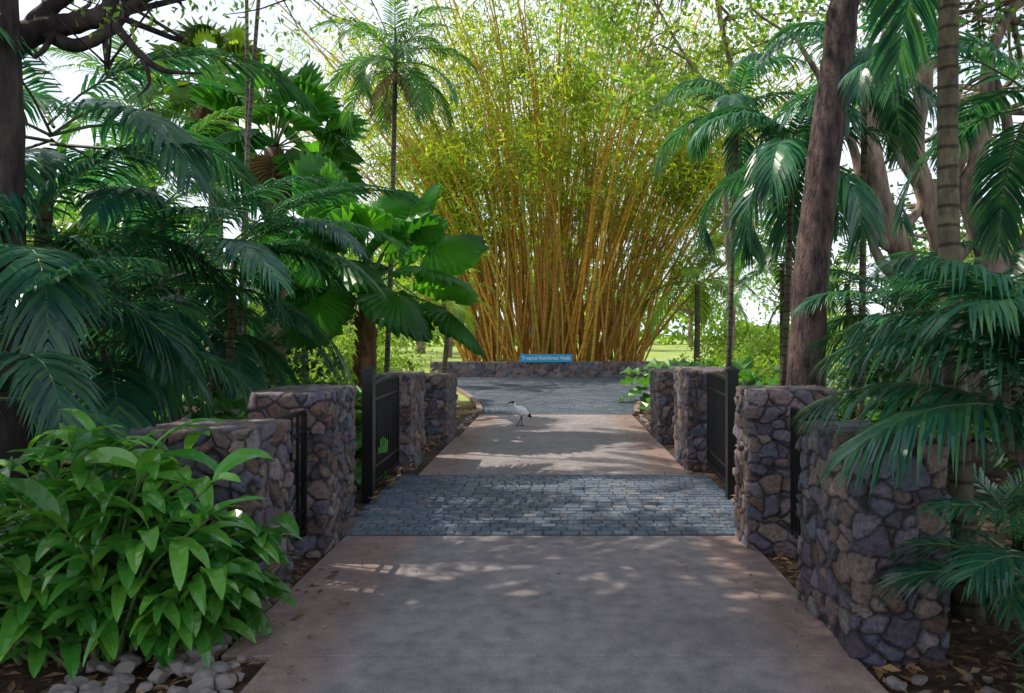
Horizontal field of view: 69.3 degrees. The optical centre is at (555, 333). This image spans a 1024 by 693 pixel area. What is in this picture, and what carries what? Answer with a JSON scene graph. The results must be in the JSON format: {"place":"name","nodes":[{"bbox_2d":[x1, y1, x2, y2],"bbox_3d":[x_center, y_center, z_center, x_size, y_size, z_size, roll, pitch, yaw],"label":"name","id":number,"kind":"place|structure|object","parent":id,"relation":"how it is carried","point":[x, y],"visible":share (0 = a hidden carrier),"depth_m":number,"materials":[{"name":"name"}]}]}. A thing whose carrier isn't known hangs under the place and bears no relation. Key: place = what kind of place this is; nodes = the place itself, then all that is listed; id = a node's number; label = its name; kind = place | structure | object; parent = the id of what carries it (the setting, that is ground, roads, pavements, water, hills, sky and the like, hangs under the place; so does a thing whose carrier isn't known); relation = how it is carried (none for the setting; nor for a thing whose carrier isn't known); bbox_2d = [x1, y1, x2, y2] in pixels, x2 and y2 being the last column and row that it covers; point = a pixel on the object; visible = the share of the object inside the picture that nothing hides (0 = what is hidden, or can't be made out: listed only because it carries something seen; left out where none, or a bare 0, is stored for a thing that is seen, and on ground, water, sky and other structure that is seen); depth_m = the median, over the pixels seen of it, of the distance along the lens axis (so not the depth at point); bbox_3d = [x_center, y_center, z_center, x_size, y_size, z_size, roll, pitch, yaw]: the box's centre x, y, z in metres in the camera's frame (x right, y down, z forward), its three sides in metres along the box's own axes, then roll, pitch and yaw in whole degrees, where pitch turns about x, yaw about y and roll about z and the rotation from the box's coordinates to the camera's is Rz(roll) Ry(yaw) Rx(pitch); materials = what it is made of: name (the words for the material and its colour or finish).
{"place":"outdoors","nodes":[
{"label":"outdoors","id":0,"kind":"place"},
{"bbox_2d":[0,335,1023,692],"bbox_3d":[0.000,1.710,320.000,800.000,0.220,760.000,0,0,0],"label":"ground","id":1,"kind":"structure","parent":0,"point":[986,633],"depth_m":4.22,"materials":[{"name":"soil"}]},
{"bbox_2d":[0,0,32,525],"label":"shade tree","id":2,"kind":"object","parent":1,"relation":"on","point":[14,432],"visible":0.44,"depth_m":6.13,"materials":[{"name":"brown plant"}]},
{"bbox_2d":[0,443,73,556],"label":"ginger plant","id":3,"kind":"object","parent":1,"relation":"on","point":[34,478],"visible":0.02,"depth_m":5.06,"materials":[{"name":"green plant"}]},
{"bbox_2d":[31,358,120,468],"bbox_3d":[-6.767,0.881,9.291,3.231,2.082,2.963,0,0,-30],"label":"shrub","id":4,"kind":"object","parent":1,"relation":"on","point":[59,439],"visible":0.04,"depth_m":9.49,"materials":[{"name":"green plant"}]},
{"bbox_2d":[25,139,176,287],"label":"feather palm","id":5,"kind":"object","parent":1,"relation":"on","point":[70,224],"visible":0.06,"depth_m":13.12,"materials":[{"name":"green plant"}]},
{"bbox_2d":[96,662,113,674],"bbox_3d":[-2.283,1.699,3.755,0.105,0.046,0.073,18,5,-6],"label":"rock","id":6,"kind":"object","parent":1,"relation":"on","point":[104,667],"visible":0.88,"depth_m":3.73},
{"bbox_2d":[0,256,210,470],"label":"feather palm","id":7,"kind":"object","parent":1,"relation":"on","point":[33,385],"visible":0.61,"depth_m":4.65,"materials":[{"name":"green plant"}]},
{"bbox_2d":[102,681,119,692],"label":"rock","id":8,"kind":"object","parent":1,"relation":"on","point":[111,687],"visible":0.95,"depth_m":3.50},
{"bbox_2d":[26,170,206,314],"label":"lawn tree","id":9,"kind":"object","parent":1,"relation":"on","point":[58,221],"visible":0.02,"depth_m":38.64,"materials":[{"name":"green plant"}]},
{"bbox_2d":[0,142,248,418],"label":"feather palm","id":10,"kind":"object","parent":1,"relation":"on","point":[16,276],"visible":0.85,"depth_m":5.87,"materials":[{"name":"green plant"}]},
{"bbox_2d":[116,660,137,673],"bbox_3d":[-2.159,1.686,3.727,0.147,0.079,0.099,-15,8,46],"label":"rock","id":11,"kind":"object","parent":1,"relation":"on","point":[129,666],"visible":0.66,"depth_m":3.70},
{"bbox_2d":[0,206,266,480],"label":"feather palm","id":12,"kind":"object","parent":1,"relation":"on","point":[140,415],"visible":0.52,"depth_m":6.92,"materials":[{"name":"green plant"}]},
{"bbox_2d":[27,28,274,219],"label":"feather palm","id":13,"kind":"object","parent":1,"relation":"on","point":[155,107],"visible":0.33,"depth_m":16.52,"materials":[{"name":"green plant"}]},
{"bbox_2d":[0,408,304,680],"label":"ginger plant","id":14,"kind":"object","parent":1,"relation":"on","point":[112,578],"visible":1,"depth_m":3.80,"materials":[{"name":"green plant"}]},
{"bbox_2d":[26,104,289,426],"bbox_3d":[-6.786,-1.054,12.561,5.055,5.624,5.009,0,0,0],"label":"feather palm","id":15,"kind":"object","parent":1,"relation":"on","point":[193,128],"visible":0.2,"depth_m":12.43,"materials":[{"name":"green plant"}]},
{"bbox_2d":[147,666,168,684],"bbox_3d":[-1.984,1.698,3.680,0.097,0.076,0.118,0,0,8],"label":"rock","id":16,"kind":"object","parent":1,"relation":"on","point":[157,675],"visible":1,"depth_m":3.64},
{"bbox_2d":[0,27,319,478],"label":"feather palm","id":17,"kind":"object","parent":1,"relation":"on","point":[169,132],"visible":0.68,"depth_m":7.61,"materials":[{"name":"green plant"}]},
{"bbox_2d":[169,659,184,677],"bbox_3d":[-1.918,1.695,3.748,0.086,0.091,0.115,0,0,-17],"label":"rock","id":18,"kind":"object","parent":1,"relation":"on","point":[176,665],"visible":0.79,"depth_m":3.71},
{"bbox_2d":[181,662,196,675],"bbox_3d":[-1.837,1.694,3.725,0.111,0.056,0.082,5,-7,3],"label":"rock","id":19,"kind":"object","parent":1,"relation":"on","point":[189,668],"visible":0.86,"depth_m":3.69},
{"bbox_2d":[29,175,360,429],"bbox_3d":[-4.214,-0.035,8.565,4.524,3.586,4.134,0,0,27],"label":"feather palm","id":20,"kind":"object","parent":1,"relation":"on","point":[253,253],"visible":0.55,"depth_m":7.92,"materials":[{"name":"green plant"}]},
{"bbox_2d":[187,675,214,692],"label":"rock","id":21,"kind":"object","parent":1,"relation":"on","point":[207,681],"visible":0.8,"depth_m":3.53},
{"bbox_2d":[133,16,275,351],"bbox_3d":[-9.256,-3.329,20.058,3.725,10.164,3.680,0,0,0],"label":"fan palm","id":22,"kind":"object","parent":1,"relation":"on","point":[233,37],"visible":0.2,"depth_m":19.27,"materials":[{"name":"green plant"}]},
{"bbox_2d":[192,668,216,682],"bbox_3d":[-1.721,1.694,3.630,0.110,0.092,0.119,0,0,-15],"label":"rock","id":23,"kind":"object","parent":1,"relation":"on","point":[200,674],"visible":0.52,"depth_m":3.60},
{"bbox_2d":[130,417,294,616],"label":"stone pillar","id":24,"kind":"structure","parent":1,"relation":"on","point":[271,480],"depth_m":4.46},
{"bbox_2d":[270,410,306,544],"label":"pedestrian gate","id":25,"kind":"structure","parent":24,"relation":"attached to","point":[302,511],"depth_m":5.64,"materials":[{"name":"metal"}]},
{"bbox_2d":[153,385,274,423],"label":"philodendron","id":26,"kind":"object","parent":1,"relation":"on","point":[218,397],"visible":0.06,"depth_m":9.43,"materials":[{"name":"green plant"}]},
{"bbox_2d":[97,238,337,400],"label":"feather palm","id":27,"kind":"object","parent":1,"relation":"on","point":[252,369],"visible":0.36,"depth_m":10.38,"materials":[{"name":"green plant"}]},
{"bbox_2d":[205,661,229,674],"bbox_3d":[-1.702,1.685,3.695,0.128,0.075,0.105,0,0,-13],"label":"rock","id":28,"kind":"object","parent":1,"relation":"on","point":[220,667],"visible":0.51,"depth_m":3.68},
{"bbox_2d":[0,0,445,97],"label":"spreading tree","id":29,"kind":"object","parent":1,"relation":"on","point":[45,24],"visible":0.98,"depth_m":6.56,"materials":[{"name":"green plant"}]},
{"bbox_2d":[214,673,236,690],"bbox_3d":[-1.601,1.689,3.586,0.090,0.076,0.110,0,0,44],"label":"rock","id":30,"kind":"object","parent":1,"relation":"on","point":[224,681],"visible":0.9,"depth_m":3.56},
{"bbox_2d":[241,0,248,374],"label":"slender palm","id":31,"kind":"object","parent":1,"relation":"on","point":[246,91],"visible":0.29,"depth_m":11.49,"materials":[{"name":"brown plant"}]},
{"bbox_2d":[236,0,260,367],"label":"slender palm","id":32,"kind":"object","parent":1,"relation":"on","point":[247,156],"visible":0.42,"depth_m":10.46,"materials":[{"name":"brown plant"}]},
{"bbox_2d":[84,183,430,415],"bbox_3d":[-3.939,-0.090,9.861,4.996,3.687,3.158,0,0,10],"label":"feather palm","id":33,"kind":"object","parent":1,"relation":"on","point":[318,224],"visible":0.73,"depth_m":9.38,"materials":[{"name":"green plant"}]},
{"bbox_2d":[165,306,351,413],"bbox_3d":[-6.103,0.573,15.043,4.157,2.636,4.944,0,0,-41],"label":"shrub","id":34,"kind":"object","parent":1,"relation":"on","point":[297,357],"visible":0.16,"depth_m":14.79,"materials":[{"name":"green plant"}]},
{"bbox_2d":[182,52,370,385],"bbox_3d":[-5.867,-1.971,15.549,3.978,7.452,4.193,0,0,0],"label":"fan palm","id":35,"kind":"object","parent":1,"relation":"on","point":[333,143],"visible":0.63,"depth_m":14.98,"materials":[{"name":"green plant"}]},
{"bbox_2d":[198,383,361,459],"bbox_3d":[-3.431,1.183,9.427,2.290,1.069,2.480,0,0,-38],"label":"philodendron","id":36,"kind":"object","parent":1,"relation":"on","point":[232,408],"visible":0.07,"depth_m":9.05,"materials":[{"name":"green plant"}]},
{"bbox_2d":[237,268,355,383],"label":"feather palm","id":37,"kind":"object","parent":1,"relation":"on","point":[303,350],"depth_m":17.90,"materials":[{"name":"green plant"}]},
{"bbox_2d":[247,384,356,558],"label":"stone pillar","id":38,"kind":"structure","parent":1,"relation":"on","point":[331,467],"depth_m":5.74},
{"bbox_2d":[219,411,390,485],"bbox_3d":[-2.908,1.265,8.136,2.170,0.899,2.003,0,0,-9],"label":"philodendron","id":39,"kind":"object","parent":1,"relation":"on","point":[383,448],"visible":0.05,"depth_m":8.10,"materials":[{"name":"green plant"}]},
{"bbox_2d":[286,344,350,385],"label":"shrub","id":40,"kind":"object","parent":1,"relation":"on","point":[315,374],"visible":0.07,"depth_m":20.45,"materials":[{"name":"green plant"}]},
{"bbox_2d":[289,343,437,384],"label":"shrub","id":41,"kind":"object","parent":1,"relation":"on","point":[379,367],"visible":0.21,"depth_m":18.93,"materials":[{"name":"green plant"}]},
{"bbox_2d":[248,149,489,429],"bbox_3d":[-3.037,-0.690,12.303,3.760,4.900,3.225,0,0,16],"label":"fan palm","id":42,"kind":"object","parent":1,"relation":"on","point":[416,230],"visible":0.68,"depth_m":11.80,"materials":[{"name":"green plant"}]},
{"bbox_2d":[315,315,437,374],"bbox_3d":[-7.500,0.268,31.251,6.032,3.253,5.979,0,0,0],"label":"shrub","id":43,"kind":"object","parent":1,"relation":"on","point":[345,342],"visible":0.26,"depth_m":31.32,"materials":[{"name":"green plant"}]},
{"bbox_2d":[360,364,398,503],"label":"driveway gate","id":44,"kind":"structure","parent":1,"relation":"on","point":[380,408],"depth_m":7.99,"materials":[{"name":"metal"}]},
{"bbox_2d":[337,252,423,365],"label":"lawn tree","id":45,"kind":"object","parent":1,"relation":"on","point":[356,305],"visible":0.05,"depth_m":40.21,"materials":[{"name":"green plant"}]},
{"bbox_2d":[307,0,479,371],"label":"slender palm","id":46,"kind":"object","parent":1,"relation":"on","point":[412,95],"visible":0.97,"depth_m":13.45,"materials":[{"name":"green plant"}]},
{"bbox_2d":[375,371,425,472],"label":"stone pillar","id":47,"kind":"structure","parent":1,"relation":"on","point":[412,439],"depth_m":9.28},
{"bbox_2d":[424,372,457,445],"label":"stone pillar","id":48,"kind":"structure","parent":1,"relation":"on","point":[440,407],"depth_m":11.49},
{"bbox_2d":[383,262,498,356],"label":"lawn tree","id":49,"kind":"object","parent":1,"relation":"on","point":[450,339],"visible":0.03,"depth_m":54.72,"materials":[{"name":"green plant"}]},
{"bbox_2d":[393,254,498,372],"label":"feather palm","id":50,"kind":"object","parent":1,"relation":"on","point":[460,310],"visible":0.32,"depth_m":23.92,"materials":[{"name":"green plant"}]},
{"bbox_2d":[0,401,1023,692],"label":"leaf litter","id":51,"kind":"object","parent":1,"relation":"on","point":[998,655],"visible":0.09,"depth_m":3.87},
{"bbox_2d":[172,290,875,345],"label":"woodland","id":52,"kind":"object","parent":1,"relation":"on","point":[666,330],"visible":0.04,"depth_m":114.92,"materials":[{"name":"green plant"}]},
{"bbox_2d":[456,387,649,415],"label":"kerb","id":53,"kind":"structure","parent":1,"relation":"on","point":[472,399],"depth_m":17.34,"materials":[{"name":"concrete"}]},
{"bbox_2d":[485,208,626,336],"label":"lawn tree","id":54,"kind":"object","parent":1,"relation":"on","point":[543,274],"visible":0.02,"depth_m":79.00,"materials":[{"name":"green plant"}]},
{"bbox_2d":[430,361,688,376],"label":"stone wall","id":55,"kind":"structure","parent":1,"relation":"on","point":[536,369],"depth_m":28.79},
{"bbox_2d":[520,354,571,363],"bbox_3d":[-0.380,1.000,28.738,2.040,0.400,0.094,0,0,0],"label":"park sign","id":56,"kind":"object","parent":55,"relation":"attached to","point":[527,358],"visible":1,"depth_m":28.70,"materials":[{"name":"metal"}]},
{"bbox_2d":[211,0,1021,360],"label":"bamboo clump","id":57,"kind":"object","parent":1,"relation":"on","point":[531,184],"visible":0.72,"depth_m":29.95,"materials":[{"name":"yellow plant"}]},
{"bbox_2d":[567,258,681,348],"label":"lawn tree","id":58,"kind":"object","parent":1,"relation":"on","point":[585,295],"visible":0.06,"depth_m":74.78,"materials":[{"name":"green plant"}]},
{"bbox_2d":[617,366,663,401],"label":"philodendron","id":59,"kind":"object","parent":1,"relation":"on","point":[632,393],"visible":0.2,"depth_m":17.98,"materials":[{"name":"green plant"}]},
{"bbox_2d":[649,368,674,444],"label":"stone pillar","id":60,"kind":"structure","parent":1,"relation":"on","point":[662,395],"depth_m":11.59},
{"bbox_2d":[508,0,863,358],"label":"leafy tree","id":61,"kind":"object","parent":1,"relation":"on","point":[651,79],"visible":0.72,"depth_m":21.16,"materials":[{"name":"green plant"}]},
{"bbox_2d":[637,358,755,409],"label":"philodendron","id":62,"kind":"object","parent":1,"relation":"on","point":[654,362],"visible":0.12,"depth_m":16.23,"materials":[{"name":"green plant"}]},
{"bbox_2d":[622,240,771,361],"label":"feather palm","id":63,"kind":"object","parent":1,"relation":"on","point":[697,291],"visible":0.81,"depth_m":29.87,"materials":[{"name":"green plant"}]},
{"bbox_2d":[648,260,746,346],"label":"lawn tree","id":64,"kind":"object","parent":1,"relation":"on","point":[691,311],"visible":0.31,"depth_m":97.72,"materials":[{"name":"green plant"}]},
{"bbox_2d":[672,366,724,471],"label":"stone pillar","id":65,"kind":"structure","parent":1,"relation":"on","point":[689,420],"depth_m":9.30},
{"bbox_2d":[707,365,739,501],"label":"driveway gate","id":66,"kind":"structure","parent":1,"relation":"on","point":[721,411],"depth_m":8.08,"materials":[{"name":"metal"}]},
{"bbox_2d":[677,314,779,366],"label":"shrub","id":67,"kind":"object","parent":1,"relation":"on","point":[719,338],"visible":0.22,"depth_m":32.96,"materials":[{"name":"green plant"}]},
{"bbox_2d":[648,52,809,367],"bbox_3d":[2.909,-1.454,12.507,2.681,6.412,2.567,0,0,-34],"label":"feather palm","id":68,"kind":"object","parent":1,"relation":"on","point":[737,156],"visible":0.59,"depth_m":12.52,"materials":[{"name":"green plant"}]},
{"bbox_2d":[731,354,779,385],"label":"philodendron","id":69,"kind":"object","parent":1,"relation":"on","point":[745,366],"visible":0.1,"depth_m":13.74,"materials":[{"name":"green plant"}]},
{"bbox_2d":[685,343,843,390],"bbox_3d":[5.535,1.068,19.314,4.144,1.683,4.547,0,0,33],"label":"shrub","id":70,"kind":"object","parent":1,"relation":"on","point":[761,370],"visible":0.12,"depth_m":19.30,"materials":[{"name":"green plant"}]},
{"bbox_2d":[701,212,844,361],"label":"feather palm","id":71,"kind":"object","parent":1,"relation":"on","point":[780,280],"visible":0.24,"depth_m":14.82,"materials":[{"name":"green plant"}]},
{"bbox_2d":[714,324,840,376],"bbox_3d":[7.118,0.783,24.284,4.213,2.182,3.960,0,0,0],"label":"shrub","id":72,"kind":"object","parent":1,"relation":"on","point":[775,354],"visible":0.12,"depth_m":23.83,"materials":[{"name":"green plant"}]},
{"bbox_2d":[733,384,837,556],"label":"stone pillar","id":73,"kind":"structure","parent":1,"relation":"on","point":[761,469],"depth_m":5.79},
{"bbox_2d":[737,312,845,367],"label":"shrub","id":74,"kind":"object","parent":1,"relation":"on","point":[765,335],"visible":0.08,"depth_m":35.58,"materials":[{"name":"green plant"}]},
{"bbox_2d":[686,90,926,385],"bbox_3d":[3.246,-0.881,10.218,3.062,5.270,3.425,0,0,0],"label":"feather palm","id":75,"kind":"object","parent":1,"relation":"on","point":[772,167],"visible":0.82,"depth_m":9.83,"materials":[{"name":"green plant"}]},
{"bbox_2d":[738,248,879,327],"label":"lawn tree","id":76,"kind":"object","parent":1,"relation":"on","point":[769,281],"visible":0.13,"depth_m":80.24,"materials":[{"name":"green plant"}]},
{"bbox_2d":[785,0,859,386],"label":"shade tree","id":77,"kind":"object","parent":1,"relation":"on","point":[811,273],"visible":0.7,"depth_m":8.44,"materials":[{"name":"brown plant"}]},
{"bbox_2d":[667,0,985,624],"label":"feather palm","id":78,"kind":"object","parent":1,"relation":"on","point":[948,199],"visible":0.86,"depth_m":4.54,"materials":[{"name":"brown plant"}]},
{"bbox_2d":[761,220,923,419],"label":"feather palm","id":79,"kind":"object","parent":1,"relation":"on","point":[850,309],"visible":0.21,"depth_m":13.96,"materials":[{"name":"green plant"}]},
{"bbox_2d":[836,396,899,426],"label":"philodendron","id":80,"kind":"object","parent":1,"relation":"on","point":[876,415],"visible":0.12,"depth_m":11.41,"materials":[{"name":"green plant"}]},
{"bbox_2d":[795,419,951,668],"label":"stone pillar","id":81,"kind":"structure","parent":1,"relation":"on","point":[848,540],"depth_m":3.86,"materials":[{"name":"stone"}]},
{"bbox_2d":[790,407,824,538],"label":"pedestrian gate","id":82,"kind":"structure","parent":81,"relation":"attached to","point":[795,472],"depth_m":5.63,"materials":[{"name":"metal"}]},
{"bbox_2d":[747,0,1003,419],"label":"feather palm","id":83,"kind":"object","parent":1,"relation":"on","point":[891,117],"visible":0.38,"depth_m":9.78,"materials":[{"name":"green plant"}]},
{"bbox_2d":[826,340,928,421],"bbox_3d":[6.302,0.799,13.684,3.691,2.178,3.860,0,0,0],"label":"shrub","id":84,"kind":"object","parent":1,"relation":"on","point":[877,377],"visible":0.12,"depth_m":13.38,"materials":[{"name":"green plant"}]},
{"bbox_2d":[735,0,1023,440],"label":"fig tree","id":85,"kind":"object","parent":1,"relation":"on","point":[924,206],"visible":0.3,"depth_m":12.42,"materials":[{"name":"brown plant"}]},
{"bbox_2d":[886,675,906,691],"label":"rock","id":86,"kind":"object","parent":1,"relation":"on","point":[894,683],"visible":0.88,"depth_m":3.58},
{"bbox_2d":[790,241,1018,428],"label":"feather palm","id":87,"kind":"object","parent":1,"relation":"on","point":[833,324],"visible":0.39,"depth_m":8.29,"materials":[{"name":"green plant"}]},
{"bbox_2d":[790,256,1023,498],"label":"feather palm","id":88,"kind":"object","parent":1,"relation":"on","point":[1002,304],"visible":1,"depth_m":3.55,"materials":[{"name":"green plant"}]},
{"bbox_2d":[832,254,1011,428],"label":"feather palm","id":89,"kind":"object","parent":1,"relation":"on","point":[995,388],"visible":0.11,"depth_m":10.99,"materials":[{"name":"green plant"}]},
{"bbox_2d":[837,10,1023,265],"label":"feather palm","id":90,"kind":"object","parent":1,"relation":"on","point":[990,205],"visible":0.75,"depth_m":7.34,"materials":[{"name":"green plant"}]},
{"bbox_2d":[858,241,1023,507],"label":"feather palm","id":91,"kind":"object","parent":1,"relation":"on","point":[1006,387],"visible":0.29,"depth_m":7.27,"materials":[{"name":"green plant"}]},
{"bbox_2d":[869,494,1023,690],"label":"feather palm","id":92,"kind":"object","parent":1,"relation":"on","point":[974,562],"visible":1,"depth_m":3.21,"materials":[{"name":"green plant"}]},
{"bbox_2d":[928,362,1023,447],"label":"shrub","id":93,"kind":"object","parent":1,"relation":"on","point":[1020,401],"visible":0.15,"depth_m":11.37,"materials":[{"name":"green plant"}]},
{"bbox_2d":[945,463,1023,631],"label":"feather palm","id":94,"kind":"object","parent":1,"relation":"on","point":[1001,608],"visible":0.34,"depth_m":4.52,"materials":[{"name":"green plant"}]},
{"bbox_2d":[988,423,1023,500],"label":"shrub","id":95,"kind":"object","parent":1,"relation":"on","point":[1011,463],"visible":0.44,"depth_m":6.91,"materials":[{"name":"green plant"}]},
{"bbox_2d":[19,0,1023,334],"label":"sky","id":96,"kind":"structure","parent":0,"point":[73,82],"materials":[{"name":"white"}]},
{"bbox_2d":[221,536,848,662],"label":"concrete path","id":97,"kind":"structure","parent":0,"point":[649,596],"depth_m":4.67,"materials":[{"name":"concrete"}]},
{"bbox_2d":[344,475,736,536],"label":"cobbled pavement","id":98,"kind":"structure","parent":0,"point":[637,504],"depth_m":7.21,"materials":[{"name":"stone"}]},
{"bbox_2d":[245,418,847,692],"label":"fallen leaves","id":99,"kind":"object","parent":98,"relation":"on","point":[254,690],"visible":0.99,"depth_m":5.88,"materials":[{"name":"brown plant"}]},
{"bbox_2d":[457,377,649,414],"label":"cobbled pavement","id":100,"kind":"structure","parent":0,"point":[562,395],"depth_m":20.58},
{"bbox_2d":[419,437,689,474],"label":"concrete path","id":101,"kind":"structure","parent":0,"point":[589,456],"depth_m":10.14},
{"bbox_2d":[459,414,651,436],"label":"concrete path","id":102,"kind":"structure","parent":0,"point":[569,425],"depth_m":13.52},
{"bbox_2d":[506,401,531,425],"bbox_3d":[-0.681,1.467,13.600,0.478,0.464,0.184,0,0,0],"label":"ibis","id":103,"kind":"object","parent":102,"relation":"on","point":[520,410],"visible":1,"depth_m":13.56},
{"bbox_2d":[240,656,887,692],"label":"concrete path","id":104,"kind":"structure","parent":0,"point":[556,674],"depth_m":3.67,"materials":[{"name":"concrete"}]},
{"bbox_2d":[669,207,778,288],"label":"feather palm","id":105,"kind":"object","parent":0,"point":[739,274],"visible":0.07,"depth_m":37.75,"materials":[{"name":"green plant"}]},
{"bbox_2d":[899,415,1007,469],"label":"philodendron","id":106,"kind":"object","parent":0,"point":[991,458],"visible":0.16,"depth_m":9.12,"materials":[{"name":"green plant"}]},
{"bbox_2d":[980,511,1023,551],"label":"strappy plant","id":107,"kind":"object","parent":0,"point":[1017,545],"visible":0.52,"depth_m":5.62,"materials":[{"name":"green plant"}]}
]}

